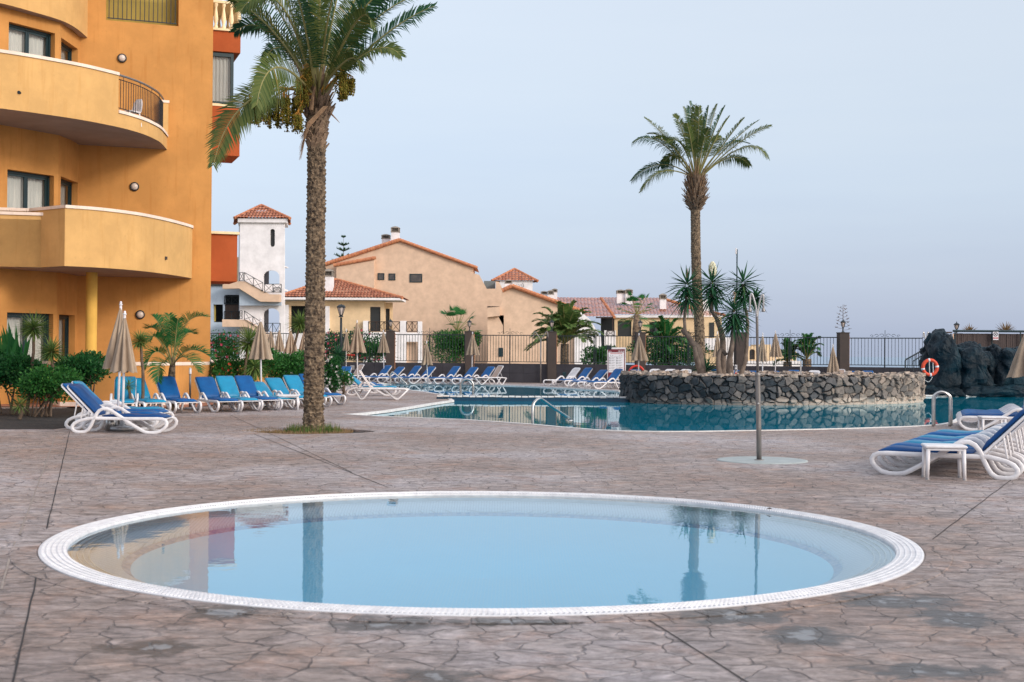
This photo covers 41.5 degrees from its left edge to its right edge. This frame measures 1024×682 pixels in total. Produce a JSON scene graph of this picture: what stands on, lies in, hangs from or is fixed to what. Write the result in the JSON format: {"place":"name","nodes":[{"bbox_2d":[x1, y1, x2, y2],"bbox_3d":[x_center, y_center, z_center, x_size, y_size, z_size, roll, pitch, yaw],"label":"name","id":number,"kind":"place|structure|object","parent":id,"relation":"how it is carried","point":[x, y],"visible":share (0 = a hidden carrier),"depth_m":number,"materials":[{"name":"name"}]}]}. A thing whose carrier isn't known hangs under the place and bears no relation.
{"place":"outdoors","nodes":[
{"label":"outdoors","id":0,"kind":"place"},
{"bbox_2d":[0,322,29,376],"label":"canna leaves","id":1,"kind":"object","parent":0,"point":[9,343],"visible":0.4,"depth_m":34.23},
{"bbox_2d":[0,391,326,428],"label":"soil","id":2,"kind":"structure","parent":0,"point":[58,418],"depth_m":31.80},
{"bbox_2d":[0,349,44,414],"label":"shrub","id":3,"kind":"object","parent":2,"relation":"on","point":[10,369],"visible":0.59,"depth_m":33.53,"materials":[{"name":"green plant"}]},
{"bbox_2d":[13,309,51,415],"bbox_3d":[-11.872,0.517,33.479,1.036,2.661,1.012,0,-1,0],"label":"yucca","id":4,"kind":"object","parent":2,"relation":"on","point":[32,328],"visible":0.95,"depth_m":33.45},
{"bbox_2d":[7,364,84,416],"bbox_3d":[-11.434,1.190,32.977,1.960,1.318,1.564,0,-1,0],"label":"shrub","id":5,"kind":"object","parent":2,"relation":"on","point":[42,382],"visible":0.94,"depth_m":32.74,"materials":[{"name":"green plant"}]},
{"bbox_2d":[36,334,71,416],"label":"yucca","id":6,"kind":"object","parent":2,"relation":"on","point":[51,352],"visible":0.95,"depth_m":32.94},
{"bbox_2d":[50,350,111,411],"bbox_3d":[-11.257,1.038,35.107,1.636,1.666,2.298,0,-1,0],"label":"shrub","id":7,"kind":"object","parent":2,"relation":"on","point":[89,364],"visible":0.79,"depth_m":34.77,"materials":[{"name":"green plant"}]},
{"bbox_2d":[42,361,212,405],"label":"garden wall","id":8,"kind":"structure","parent":2,"relation":"on","point":[104,388],"depth_m":39.78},
{"bbox_2d":[208,345,268,402],"bbox_3d":[-8.695,1.053,43.051,1.945,1.824,1.642,1,-1,-15],"label":"shrub","id":9,"kind":"object","parent":2,"relation":"on","point":[220,361],"visible":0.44,"depth_m":42.87,"materials":[{"name":"green plant"}]},
{"bbox_2d":[229,325,256,402],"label":"yucca","id":10,"kind":"object","parent":2,"relation":"on","point":[245,344],"visible":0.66,"depth_m":42.40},
{"bbox_2d":[252,347,304,401],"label":"shrub","id":11,"kind":"object","parent":2,"relation":"on","point":[279,365],"visible":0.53,"depth_m":43.39,"materials":[{"name":"green plant"}]},
{"bbox_2d":[288,309,304,353],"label":"yucca","id":12,"kind":"object","parent":2,"relation":"on","point":[300,325],"visible":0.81,"depth_m":44.46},
{"bbox_2d":[283,422,342,433],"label":"grass","id":13,"kind":"structure","parent":0,"point":[328,428],"depth_m":27.63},
{"bbox_2d":[193,495,759,512],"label":"paddling pool water","id":14,"kind":"structure","parent":0,"point":[461,501],"depth_m":14.59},
{"bbox_2d":[130,516,833,607],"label":"paddling pool floor","id":15,"kind":"structure","parent":0,"point":[454,561],"depth_m":12.32,"materials":[{"name":"blue tile"}]},
{"bbox_2d":[122,513,841,579],"bbox_3d":[-0.247,1.888,11.912,6.140,0.030,6.140,0,-1,0],"label":"paddling pool border","id":16,"kind":"object","parent":15,"relation":"on","point":[832,561],"visible":0.64,"depth_m":13.88,"materials":[{"name":"tile"}]},
{"bbox_2d":[67,503,895,585],"bbox_3d":[-0.247,1.803,11.913,6.986,0.140,6.986,0,-1,0],"label":"paddling pool rim","id":17,"kind":"object","parent":16,"relation":"on","point":[110,555],"visible":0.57,"depth_m":13.34,"materials":[{"name":"grey tile"}]},
{"bbox_2d":[38,491,923,616],"bbox_3d":[-0.246,1.719,11.914,7.424,0.050,7.424,0,-1,0],"label":"paddling pool grating","id":18,"kind":"object","parent":17,"relation":"on","point":[55,556],"visible":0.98,"depth_m":9.61,"materials":[{"name":"plastic"}]},
{"bbox_2d":[71,504,891,583],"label":"paddling pool steps","id":19,"kind":"structure","parent":17,"relation":"on","point":[212,513],"depth_m":12.92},
{"bbox_2d":[383,384,619,397],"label":"pool water","id":20,"kind":"structure","parent":0,"point":[488,390],"depth_m":59.93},
{"bbox_2d":[0,381,1023,681],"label":"deck","id":21,"kind":"structure","parent":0,"point":[960,619],"depth_m":11.74,"materials":[{"name":"concrete"}]},
{"bbox_2d":[102,301,125,425],"bbox_3d":[-8.162,0.489,27.876,0.553,2.627,0.540,0,-1,0],"label":"closed parasol","id":22,"kind":"object","parent":21,"relation":"on","point":[107,364],"visible":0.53,"depth_m":27.81,"materials":[{"name":"beige fabric"}]},
{"bbox_2d":[61,383,167,429],"bbox_3d":[-8.228,1.349,27.886,2.070,0.951,0.715,0,-1,1],"label":"sun lounger","id":23,"kind":"object","parent":21,"relation":"on","point":[79,403],"visible":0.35,"depth_m":27.63,"materials":[{"name":"white plastic"}]},
{"bbox_2d":[0,0,242,403],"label":"apartment building","id":24,"kind":"structure","parent":21,"relation":"on","point":[105,188],"depth_m":43.30,"materials":[{"name":"orange paint"}]},
{"bbox_2d":[7,312,48,383],"bbox_3d":[-14.811,0.232,40.957,0.228,2.150,1.704,0,-1,31],"label":"window frame","id":25,"kind":"structure","parent":24,"relation":"in","point":[12,318],"depth_m":41.07,"materials":[{"name":"grey metal"}]},
{"bbox_2d":[7,170,49,207],"bbox_3d":[-14.799,-4.016,40.969,0.228,2.150,1.717,0,-1,31],"label":"window frame","id":26,"kind":"structure","parent":24,"relation":"in","point":[24,190],"depth_m":41.01,"materials":[{"name":"glass"}]},
{"bbox_2d":[9,24,50,56],"bbox_3d":[-14.774,-8.405,41.002,0.228,2.150,1.708,0,-1,31],"label":"window frame","id":27,"kind":"structure","parent":24,"relation":"in","point":[21,39],"depth_m":41.06,"materials":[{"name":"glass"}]},
{"bbox_2d":[59,315,68,359],"bbox_3d":[-14.343,0.250,42.596,0.228,2.152,1.503,0,-1,0],"label":"window frame","id":28,"kind":"structure","parent":24,"relation":"in","point":[61,317],"depth_m":43.21,"materials":[{"name":"grey metal"}]},
{"bbox_2d":[61,179,71,204],"bbox_3d":[-14.313,-4.015,42.727,0.228,2.188,1.618,0,-1,0],"label":"window frame","id":29,"kind":"structure","parent":24,"relation":"in","point":[64,183],"depth_m":43.39,"materials":[{"name":"glass"}]},
{"bbox_2d":[212,52,235,106],"bbox_3d":[-10.342,-9.035,47.494,1.040,1.866,1.820,1,-1,-20],"label":"bay window","id":30,"kind":"structure","parent":24,"relation":"in","point":[223,63],"depth_m":46.87,"materials":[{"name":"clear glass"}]},
{"bbox_2d":[67,384,177,433],"bbox_3d":[-7.714,1.341,26.684,2.070,0.951,0.715,0,-1,2],"label":"sun lounger","id":31,"kind":"object","parent":21,"relation":"on","point":[92,406],"visible":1,"depth_m":26.44,"materials":[{"name":"white plastic"}]},
{"bbox_2d":[109,311,136,430],"bbox_3d":[-7.823,0.593,27.175,0.556,2.409,0.541,0,-1,0],"label":"closed parasol","id":32,"kind":"object","parent":21,"relation":"on","point":[123,361],"visible":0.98,"depth_m":27.10,"materials":[{"name":"beige fabric"}]},
{"bbox_2d":[110,376,138,406],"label":"sun lounger","id":33,"kind":"object","parent":21,"relation":"on","point":[127,400],"visible":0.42,"depth_m":35.38,"materials":[{"name":"fabric"}]},
{"bbox_2d":[75,383,174,425],"bbox_3d":[-8.371,1.375,28.970,2.101,0.918,0.715,0,-1,0],"label":"sun lounger","id":34,"kind":"object","parent":21,"relation":"on","point":[126,407],"visible":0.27,"depth_m":29.05,"materials":[{"name":"white plastic"}]},
{"bbox_2d":[131,329,153,406],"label":"yucca","id":35,"kind":"object","parent":21,"relation":"on","point":[141,341],"visible":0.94,"depth_m":35.46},
{"bbox_2d":[125,378,171,410],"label":"sun lounger","id":36,"kind":"object","parent":21,"relation":"on","point":[147,400],"visible":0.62,"depth_m":35.42,"materials":[{"name":"white plastic"}]},
{"bbox_2d":[139,311,214,410],"bbox_3d":[-9.101,0.524,36.662,2.253,2.733,2.081,0,-1,0],"label":"feather palm","id":37,"kind":"object","parent":21,"relation":"on","point":[176,341],"visible":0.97,"depth_m":36.48,"materials":[{"name":"green plant"}]},
{"bbox_2d":[154,376,201,412],"bbox_3d":[-8.898,1.421,35.796,0.715,0.951,2.070,1,-1,-32],"label":"sun lounger","id":38,"kind":"object","parent":21,"relation":"on","point":[167,388],"visible":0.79,"depth_m":36.17,"materials":[{"name":"blue plastic"}]},
{"bbox_2d":[193,377,243,412],"bbox_3d":[-7.995,1.446,36.584,0.715,0.929,2.091,1,-1,-33],"label":"sun lounger","id":39,"kind":"object","parent":21,"relation":"on","point":[207,388],"visible":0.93,"depth_m":36.90,"materials":[{"name":"blue plastic"}]},
{"bbox_2d":[210,329,241,359],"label":"flowering shrub","id":40,"kind":"object","parent":21,"relation":"on","point":[218,342],"visible":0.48,"depth_m":78.06,"materials":[{"name":"green plant"}]},
{"bbox_2d":[213,376,263,411],"bbox_3d":[-7.552,1.443,37.089,0.715,0.951,2.070,1,-1,-33],"label":"sun lounger","id":41,"kind":"object","parent":21,"relation":"on","point":[227,384],"visible":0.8,"depth_m":37.50,"materials":[{"name":"teal plastic"}]},
{"bbox_2d":[240,358,269,380],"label":"yucca","id":42,"kind":"object","parent":21,"relation":"on","point":[254,371],"visible":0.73,"depth_m":41.32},
{"bbox_2d":[233,375,282,410],"bbox_3d":[-7.165,1.453,37.830,0.715,0.951,2.070,1,-1,-34],"label":"sun lounger","id":43,"kind":"object","parent":21,"relation":"on","point":[245,383],"visible":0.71,"depth_m":38.23,"materials":[{"name":"fabric"}]},
{"bbox_2d":[248,317,272,406],"bbox_3d":[-7.343,0.608,39.520,0.701,2.625,0.641,0,-1,0],"label":"closed parasol","id":44,"kind":"object","parent":21,"relation":"on","point":[260,349],"visible":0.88,"depth_m":39.40,"materials":[{"name":"beige fabric"}]},
{"bbox_2d":[247,381,299,409],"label":"sun lounger","id":45,"kind":"object","parent":21,"relation":"on","point":[260,386],"visible":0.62,"depth_m":38.54,"materials":[{"name":"blue plastic"}]},
{"bbox_2d":[264,378,303,408],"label":"sun lounger","id":46,"kind":"object","parent":21,"relation":"on","point":[274,385],"visible":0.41,"depth_m":39.86,"materials":[{"name":"blue plastic"}]},
{"bbox_2d":[283,375,331,406],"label":"sun lounger","id":47,"kind":"object","parent":21,"relation":"on","point":[292,382],"visible":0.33,"depth_m":40.92,"materials":[{"name":"fabric"}]},
{"bbox_2d":[324,354,344,401],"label":"shrub","id":48,"kind":"object","parent":21,"relation":"on","point":[331,374],"visible":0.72,"depth_m":44.14,"materials":[{"name":"green plant"}]},
{"bbox_2d":[324,329,347,361],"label":"flowering shrub","id":49,"kind":"object","parent":21,"relation":"on","point":[333,339],"visible":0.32,"depth_m":81.98,"materials":[{"name":"green plant"}]},
{"bbox_2d":[349,320,365,391],"bbox_3d":[-6.396,0.608,55.967,0.729,2.956,0.790,0,-1,0],"label":"closed parasol","id":50,"kind":"object","parent":21,"relation":"on","point":[357,346],"visible":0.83,"depth_m":55.86,"materials":[{"name":"beige fabric"}]},
{"bbox_2d":[338,327,396,361],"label":"flowering shrub","id":51,"kind":"object","parent":21,"relation":"on","point":[371,357],"visible":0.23,"depth_m":81.83,"materials":[{"name":"green plant"}]},
{"bbox_2d":[346,371,399,395],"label":"sun lounger","id":52,"kind":"object","parent":21,"relation":"on","point":[358,383],"visible":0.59,"depth_m":50.86,"materials":[{"name":"white plastic"}]},
{"bbox_2d":[354,370,408,399],"bbox_3d":[-4.519,1.526,46.821,1.885,1.009,0.676,0,-1,-2],"label":"sling lounger","id":53,"kind":"object","parent":21,"relation":"on","point":[370,388],"visible":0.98,"depth_m":46.50,"materials":[{"name":"white plastic"}]},
{"bbox_2d":[422,328,465,362],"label":"shrub","id":54,"kind":"object","parent":21,"relation":"on","point":[444,344],"visible":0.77,"depth_m":82.66,"materials":[{"name":"green plant"}]},
{"bbox_2d":[433,305,481,362],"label":"fan palm","id":55,"kind":"object","parent":21,"relation":"on","point":[459,311],"visible":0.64,"depth_m":83.98,"materials":[{"name":"green plant"}]},
{"bbox_2d":[9,490,952,624],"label":"paddling pool pavers","id":56,"kind":"object","parent":21,"relation":"on","point":[23,557],"visible":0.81,"depth_m":8.96,"materials":[{"name":"tile"}]},
{"bbox_2d":[12,414,1010,681],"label":"pavement joints","id":57,"kind":"object","parent":21,"relation":"on","point":[360,476],"visible":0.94,"depth_m":8.62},
{"bbox_2d":[210,330,919,383],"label":"perimeter wall","id":58,"kind":"structure","parent":21,"relation":"on","point":[551,368],"depth_m":75.22,"materials":[{"name":"paint"}]},
{"bbox_2d":[326,330,385,361],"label":"metal railing","id":59,"kind":"object","parent":58,"relation":"on","point":[358,353],"visible":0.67,"depth_m":78.47,"materials":[{"name":"metal"}]},
{"bbox_2d":[395,328,464,361],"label":"metal railing","id":60,"kind":"object","parent":58,"relation":"on","point":[429,334],"visible":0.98,"depth_m":77.45,"materials":[{"name":"metal"}]},
{"bbox_2d":[474,331,546,363],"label":"metal railing","id":61,"kind":"object","parent":58,"relation":"on","point":[509,361],"visible":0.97,"depth_m":76.28,"materials":[{"name":"metal"}]},
{"bbox_2d":[557,332,634,363],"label":"metal railing","id":62,"kind":"object","parent":58,"relation":"on","point":[594,349],"visible":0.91,"depth_m":74.56,"materials":[{"name":"metal"}]},
{"bbox_2d":[646,333,733,364],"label":"metal railing","id":63,"kind":"object","parent":58,"relation":"on","point":[688,345],"visible":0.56,"depth_m":72.54,"materials":[{"name":"metal"}]},
{"bbox_2d":[747,333,836,365],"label":"metal railing","id":64,"kind":"object","parent":58,"relation":"on","point":[789,348],"visible":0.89,"depth_m":70.20,"materials":[{"name":"metal"}]},
{"bbox_2d":[850,334,922,366],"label":"metal railing","id":65,"kind":"object","parent":58,"relation":"on","point":[884,365],"visible":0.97,"depth_m":68.09,"materials":[{"name":"metal"}]},
{"bbox_2d":[568,370,607,387],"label":"sun lounger","id":66,"kind":"object","parent":21,"relation":"on","point":[599,375],"visible":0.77,"depth_m":65.07,"materials":[{"name":"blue plastic"}]},
{"bbox_2d":[580,344,615,364],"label":"shrub","id":67,"kind":"object","parent":21,"relation":"on","point":[603,358],"visible":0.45,"depth_m":79.64,"materials":[{"name":"green plant"}]},
{"bbox_2d":[583,369,622,388],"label":"sun lounger","id":68,"kind":"object","parent":21,"relation":"on","point":[613,376],"visible":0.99,"depth_m":64.02,"materials":[{"name":"white plastic"}]},
{"bbox_2d":[607,345,625,385],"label":"rules board","id":69,"kind":"object","parent":21,"relation":"on","point":[616,357],"visible":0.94,"depth_m":67.98,"materials":[{"name":"white plastic"}]},
{"bbox_2d":[617,291,656,360],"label":"fan palm","id":70,"kind":"object","parent":21,"relation":"on","point":[636,320],"visible":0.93,"depth_m":84.85,"materials":[{"name":"green plant"}]},
{"bbox_2d":[631,333,648,369],"bbox_3d":[6.057,0.935,63.952,0.863,2.630,0.816,0,-1,0],"label":"closed parasol","id":71,"kind":"object","parent":21,"relation":"on","point":[639,352],"visible":0.89,"depth_m":63.85,"materials":[{"name":"beige fabric"}]},
{"bbox_2d":[343,383,975,431],"bbox_3d":[1.661,2.101,48.773,35.243,0.064,36.416,0,-1,26],"label":"pool edge","id":72,"kind":"object","parent":21,"relation":"on","point":[416,406],"visible":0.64,"depth_m":33.93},
{"bbox_2d":[626,337,713,364],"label":"shrub","id":73,"kind":"object","parent":21,"relation":"on","point":[667,355],"visible":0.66,"depth_m":78.77,"materials":[{"name":"green plant"}]},
{"bbox_2d":[717,293,807,463],"bbox_3d":[3.828,0.552,20.644,1.382,2.569,1.382,0,-1,0],"label":"pool shower","id":74,"kind":"object","parent":21,"relation":"on","point":[758,458],"visible":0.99,"depth_m":20.56,"materials":[{"name":"grey paint"}]},
{"bbox_2d":[931,391,952,425],"bbox_3d":[9.963,1.566,31.287,0.440,0.853,0.836,0,-1,20],"label":"pool ladder","id":75,"kind":"object","parent":21,"relation":"on","point":[950,402],"visible":0.99,"depth_m":30.97,"materials":[{"name":"metal"}]},
{"bbox_2d":[921,443,967,480],"bbox_3d":[5.685,1.587,17.791,0.530,0.450,0.488,0,-1,10],"label":"side table","id":76,"kind":"object","parent":21,"relation":"on","point":[927,448],"visible":1,"depth_m":17.61,"materials":[{"name":"white plastic"}]},
{"bbox_2d":[870,409,1023,479],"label":"sun lounger","id":77,"kind":"object","parent":21,"relation":"on","point":[984,453],"visible":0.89,"depth_m":18.11,"materials":[{"name":"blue plastic"}]},
{"bbox_2d":[877,408,1023,474],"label":"sun lounger","id":78,"kind":"object","parent":21,"relation":"on","point":[978,436],"visible":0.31,"depth_m":18.98,"materials":[{"name":"white plastic"}]},
{"bbox_2d":[891,415,1023,471],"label":"sun lounger","id":79,"kind":"object","parent":21,"relation":"on","point":[999,445],"visible":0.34,"depth_m":19.55,"materials":[{"name":"white plastic"}]},
{"bbox_2d":[906,422,1023,460],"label":"sun lounger","id":80,"kind":"object","parent":21,"relation":"on","point":[993,432],"visible":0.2,"depth_m":20.28,"materials":[{"name":"white plastic"}]},
{"bbox_2d":[946,330,1023,348],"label":"timber screen","id":81,"kind":"object","parent":21,"relation":"on","point":[1004,340],"visible":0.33,"depth_m":65.52,"materials":[{"name":"brown wood"}]},
{"bbox_2d":[957,407,1021,430],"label":"sun lounger","id":82,"kind":"object","parent":21,"relation":"on","point":[1008,414],"visible":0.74,"depth_m":29.49,"materials":[{"name":"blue plastic"}]},
{"bbox_2d":[1006,335,1023,407],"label":"closed parasol","id":83,"kind":"object","parent":21,"relation":"on","point":[1016,368],"visible":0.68,"depth_m":30.89,"materials":[{"name":"beige fabric"}]},
{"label":"palm pit soil","id":84,"kind":"structure","parent":21,"relation":"on","visible":0},
{"bbox_2d":[242,422,353,433],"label":"dry grass","id":85,"kind":"structure","parent":84,"relation":"on","point":[279,431],"depth_m":27.34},
{"bbox_2d":[205,0,437,431],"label":"date palm","id":86,"kind":"object","parent":84,"relation":"on","point":[311,99],"visible":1,"depth_m":27.42,"materials":[{"name":"green plant"}]},
{"bbox_2d":[491,268,538,290],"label":"stair tower","id":87,"kind":"structure","parent":0,"point":[509,275],"depth_m":225.21,"materials":[{"name":"tile"}]},
{"bbox_2d":[374,392,1023,430],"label":"pool water","id":88,"kind":"structure","parent":0,"point":[636,416],"depth_m":38.03,"materials":[{"name":"liquid"}]},
{"bbox_2d":[619,369,925,404],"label":"stone planter island","id":89,"kind":"structure","parent":88,"relation":"in","point":[659,386],"depth_m":45.98,"materials":[{"name":"stone"}]},
{"bbox_2d":[665,267,708,373],"bbox_3d":[6.061,-0.675,47.236,1.736,4.134,1.801,0,-1,0],"label":"yucca","id":90,"kind":"object","parent":89,"relation":"on","point":[686,294],"visible":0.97,"depth_m":47.11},
{"bbox_2d":[630,100,772,370],"bbox_3d":[8.578,-4.369,61.998,6.232,13.654,3.162,0,-1,0],"label":"date palm","id":91,"kind":"object","parent":89,"relation":"on","point":[696,181],"visible":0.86,"depth_m":61.85,"materials":[{"name":"green plant"}]},
{"bbox_2d":[695,261,736,373],"bbox_3d":[7.037,-0.746,47.493,1.664,4.234,1.751,1,-1,-42],"label":"yucca","id":92,"kind":"object","parent":89,"relation":"on","point":[713,296],"visible":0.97,"depth_m":47.42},
{"bbox_2d":[711,292,759,373],"bbox_3d":[7.664,-0.213,46.682,1.922,3.163,1.851,0,-1,0],"label":"yucca","id":93,"kind":"object","parent":89,"relation":"on","point":[734,322],"visible":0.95,"depth_m":46.66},
{"bbox_2d":[721,263,769,373],"bbox_3d":[8.250,-0.731,47.727,2.014,4.251,1.957,0,-1,0],"label":"yucca","id":94,"kind":"object","parent":89,"relation":"on","point":[742,290],"visible":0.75,"depth_m":47.65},
{"bbox_2d":[626,357,919,367],"bbox_3d":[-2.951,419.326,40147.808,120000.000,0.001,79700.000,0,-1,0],"label":"sea","id":95,"kind":"structure","parent":0,"point":[866,361],"depth_m":8070.24,"materials":[{"name":"liquid"}]},
{"label":"pool floor","id":96,"kind":"structure","parent":0,"visible":0},
{"bbox_2d":[436,395,628,401],"bbox_3d":[0.793,2.718,47.852,6.931,1.559,0.363,0,-1,-1],"label":"pool weir","id":97,"kind":"object","parent":96,"relation":"on","point":[546,398],"visible":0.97,"depth_m":47.70,"materials":[{"name":"white tile"}]},
{"bbox_2d":[523,300,603,363],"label":"canary palm","id":98,"kind":"object","parent":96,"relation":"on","point":[566,319],"visible":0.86,"depth_m":81.50,"materials":[{"name":"green plant"}]},
{"bbox_2d":[638,315,689,363],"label":"canary palm","id":99,"kind":"object","parent":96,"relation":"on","point":[663,326],"visible":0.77,"depth_m":79.56,"materials":[{"name":"green plant"}]},
{"bbox_2d":[781,333,823,366],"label":"canary palm","id":100,"kind":"object","parent":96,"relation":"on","point":[799,344],"visible":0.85,"depth_m":77.76,"materials":[{"name":"green plant"}]},
{"bbox_3d":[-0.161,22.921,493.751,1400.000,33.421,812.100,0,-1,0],"label":"terrain","id":101,"kind":"structure","parent":0,"visible":0},
{"bbox_2d":[210,257,239,360],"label":"apartment block","id":102,"kind":"structure","parent":101,"relation":"on","point":[225,304],"depth_m":150.66,"materials":[{"name":"white paint"}]},
{"bbox_2d":[222,204,290,358],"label":"stair tower","id":103,"kind":"structure","parent":101,"relation":"on","point":[261,247],"depth_m":150.08,"materials":[{"name":"paint"}]},
{"bbox_2d":[285,269,421,362],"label":"terrace house","id":104,"kind":"structure","parent":101,"relation":"on","point":[371,312],"depth_m":165.83,"materials":[{"name":"paint"}]},
{"bbox_2d":[325,226,502,362],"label":"villa","id":105,"kind":"object","parent":101,"relation":"on","point":[428,283],"visible":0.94,"depth_m":185.07,"materials":[{"name":"paint"}]},
{"bbox_2d":[487,279,600,363],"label":"villa","id":106,"kind":"object","parent":101,"relation":"on","point":[517,308],"visible":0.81,"depth_m":170.02,"materials":[{"name":"paint"}]},
{"bbox_2d":[541,288,733,365],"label":"terrace row","id":107,"kind":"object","parent":101,"relation":"on","point":[617,335],"visible":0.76,"depth_m":200.64,"materials":[{"name":"tile"}]},
{"bbox_2d":[703,300,724,365],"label":"terrace house","id":108,"kind":"structure","parent":101,"relation":"on","point":[710,329],"depth_m":190.00,"materials":[{"name":"paint"}]},
{"bbox_2d":[746,345,799,365],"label":"distant house","id":109,"kind":"structure","parent":101,"relation":"on","point":[752,355],"depth_m":229.98,"materials":[{"name":"white paint"}]},
{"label":"pool walls","id":110,"kind":"structure","parent":0,"visible":0},
{"bbox_2d":[919,328,1023,396],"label":"rock formation","id":111,"kind":"object","parent":110,"relation":"on","point":[970,368],"visible":0.9,"depth_m":56.79,"materials":[{"name":"stone"}]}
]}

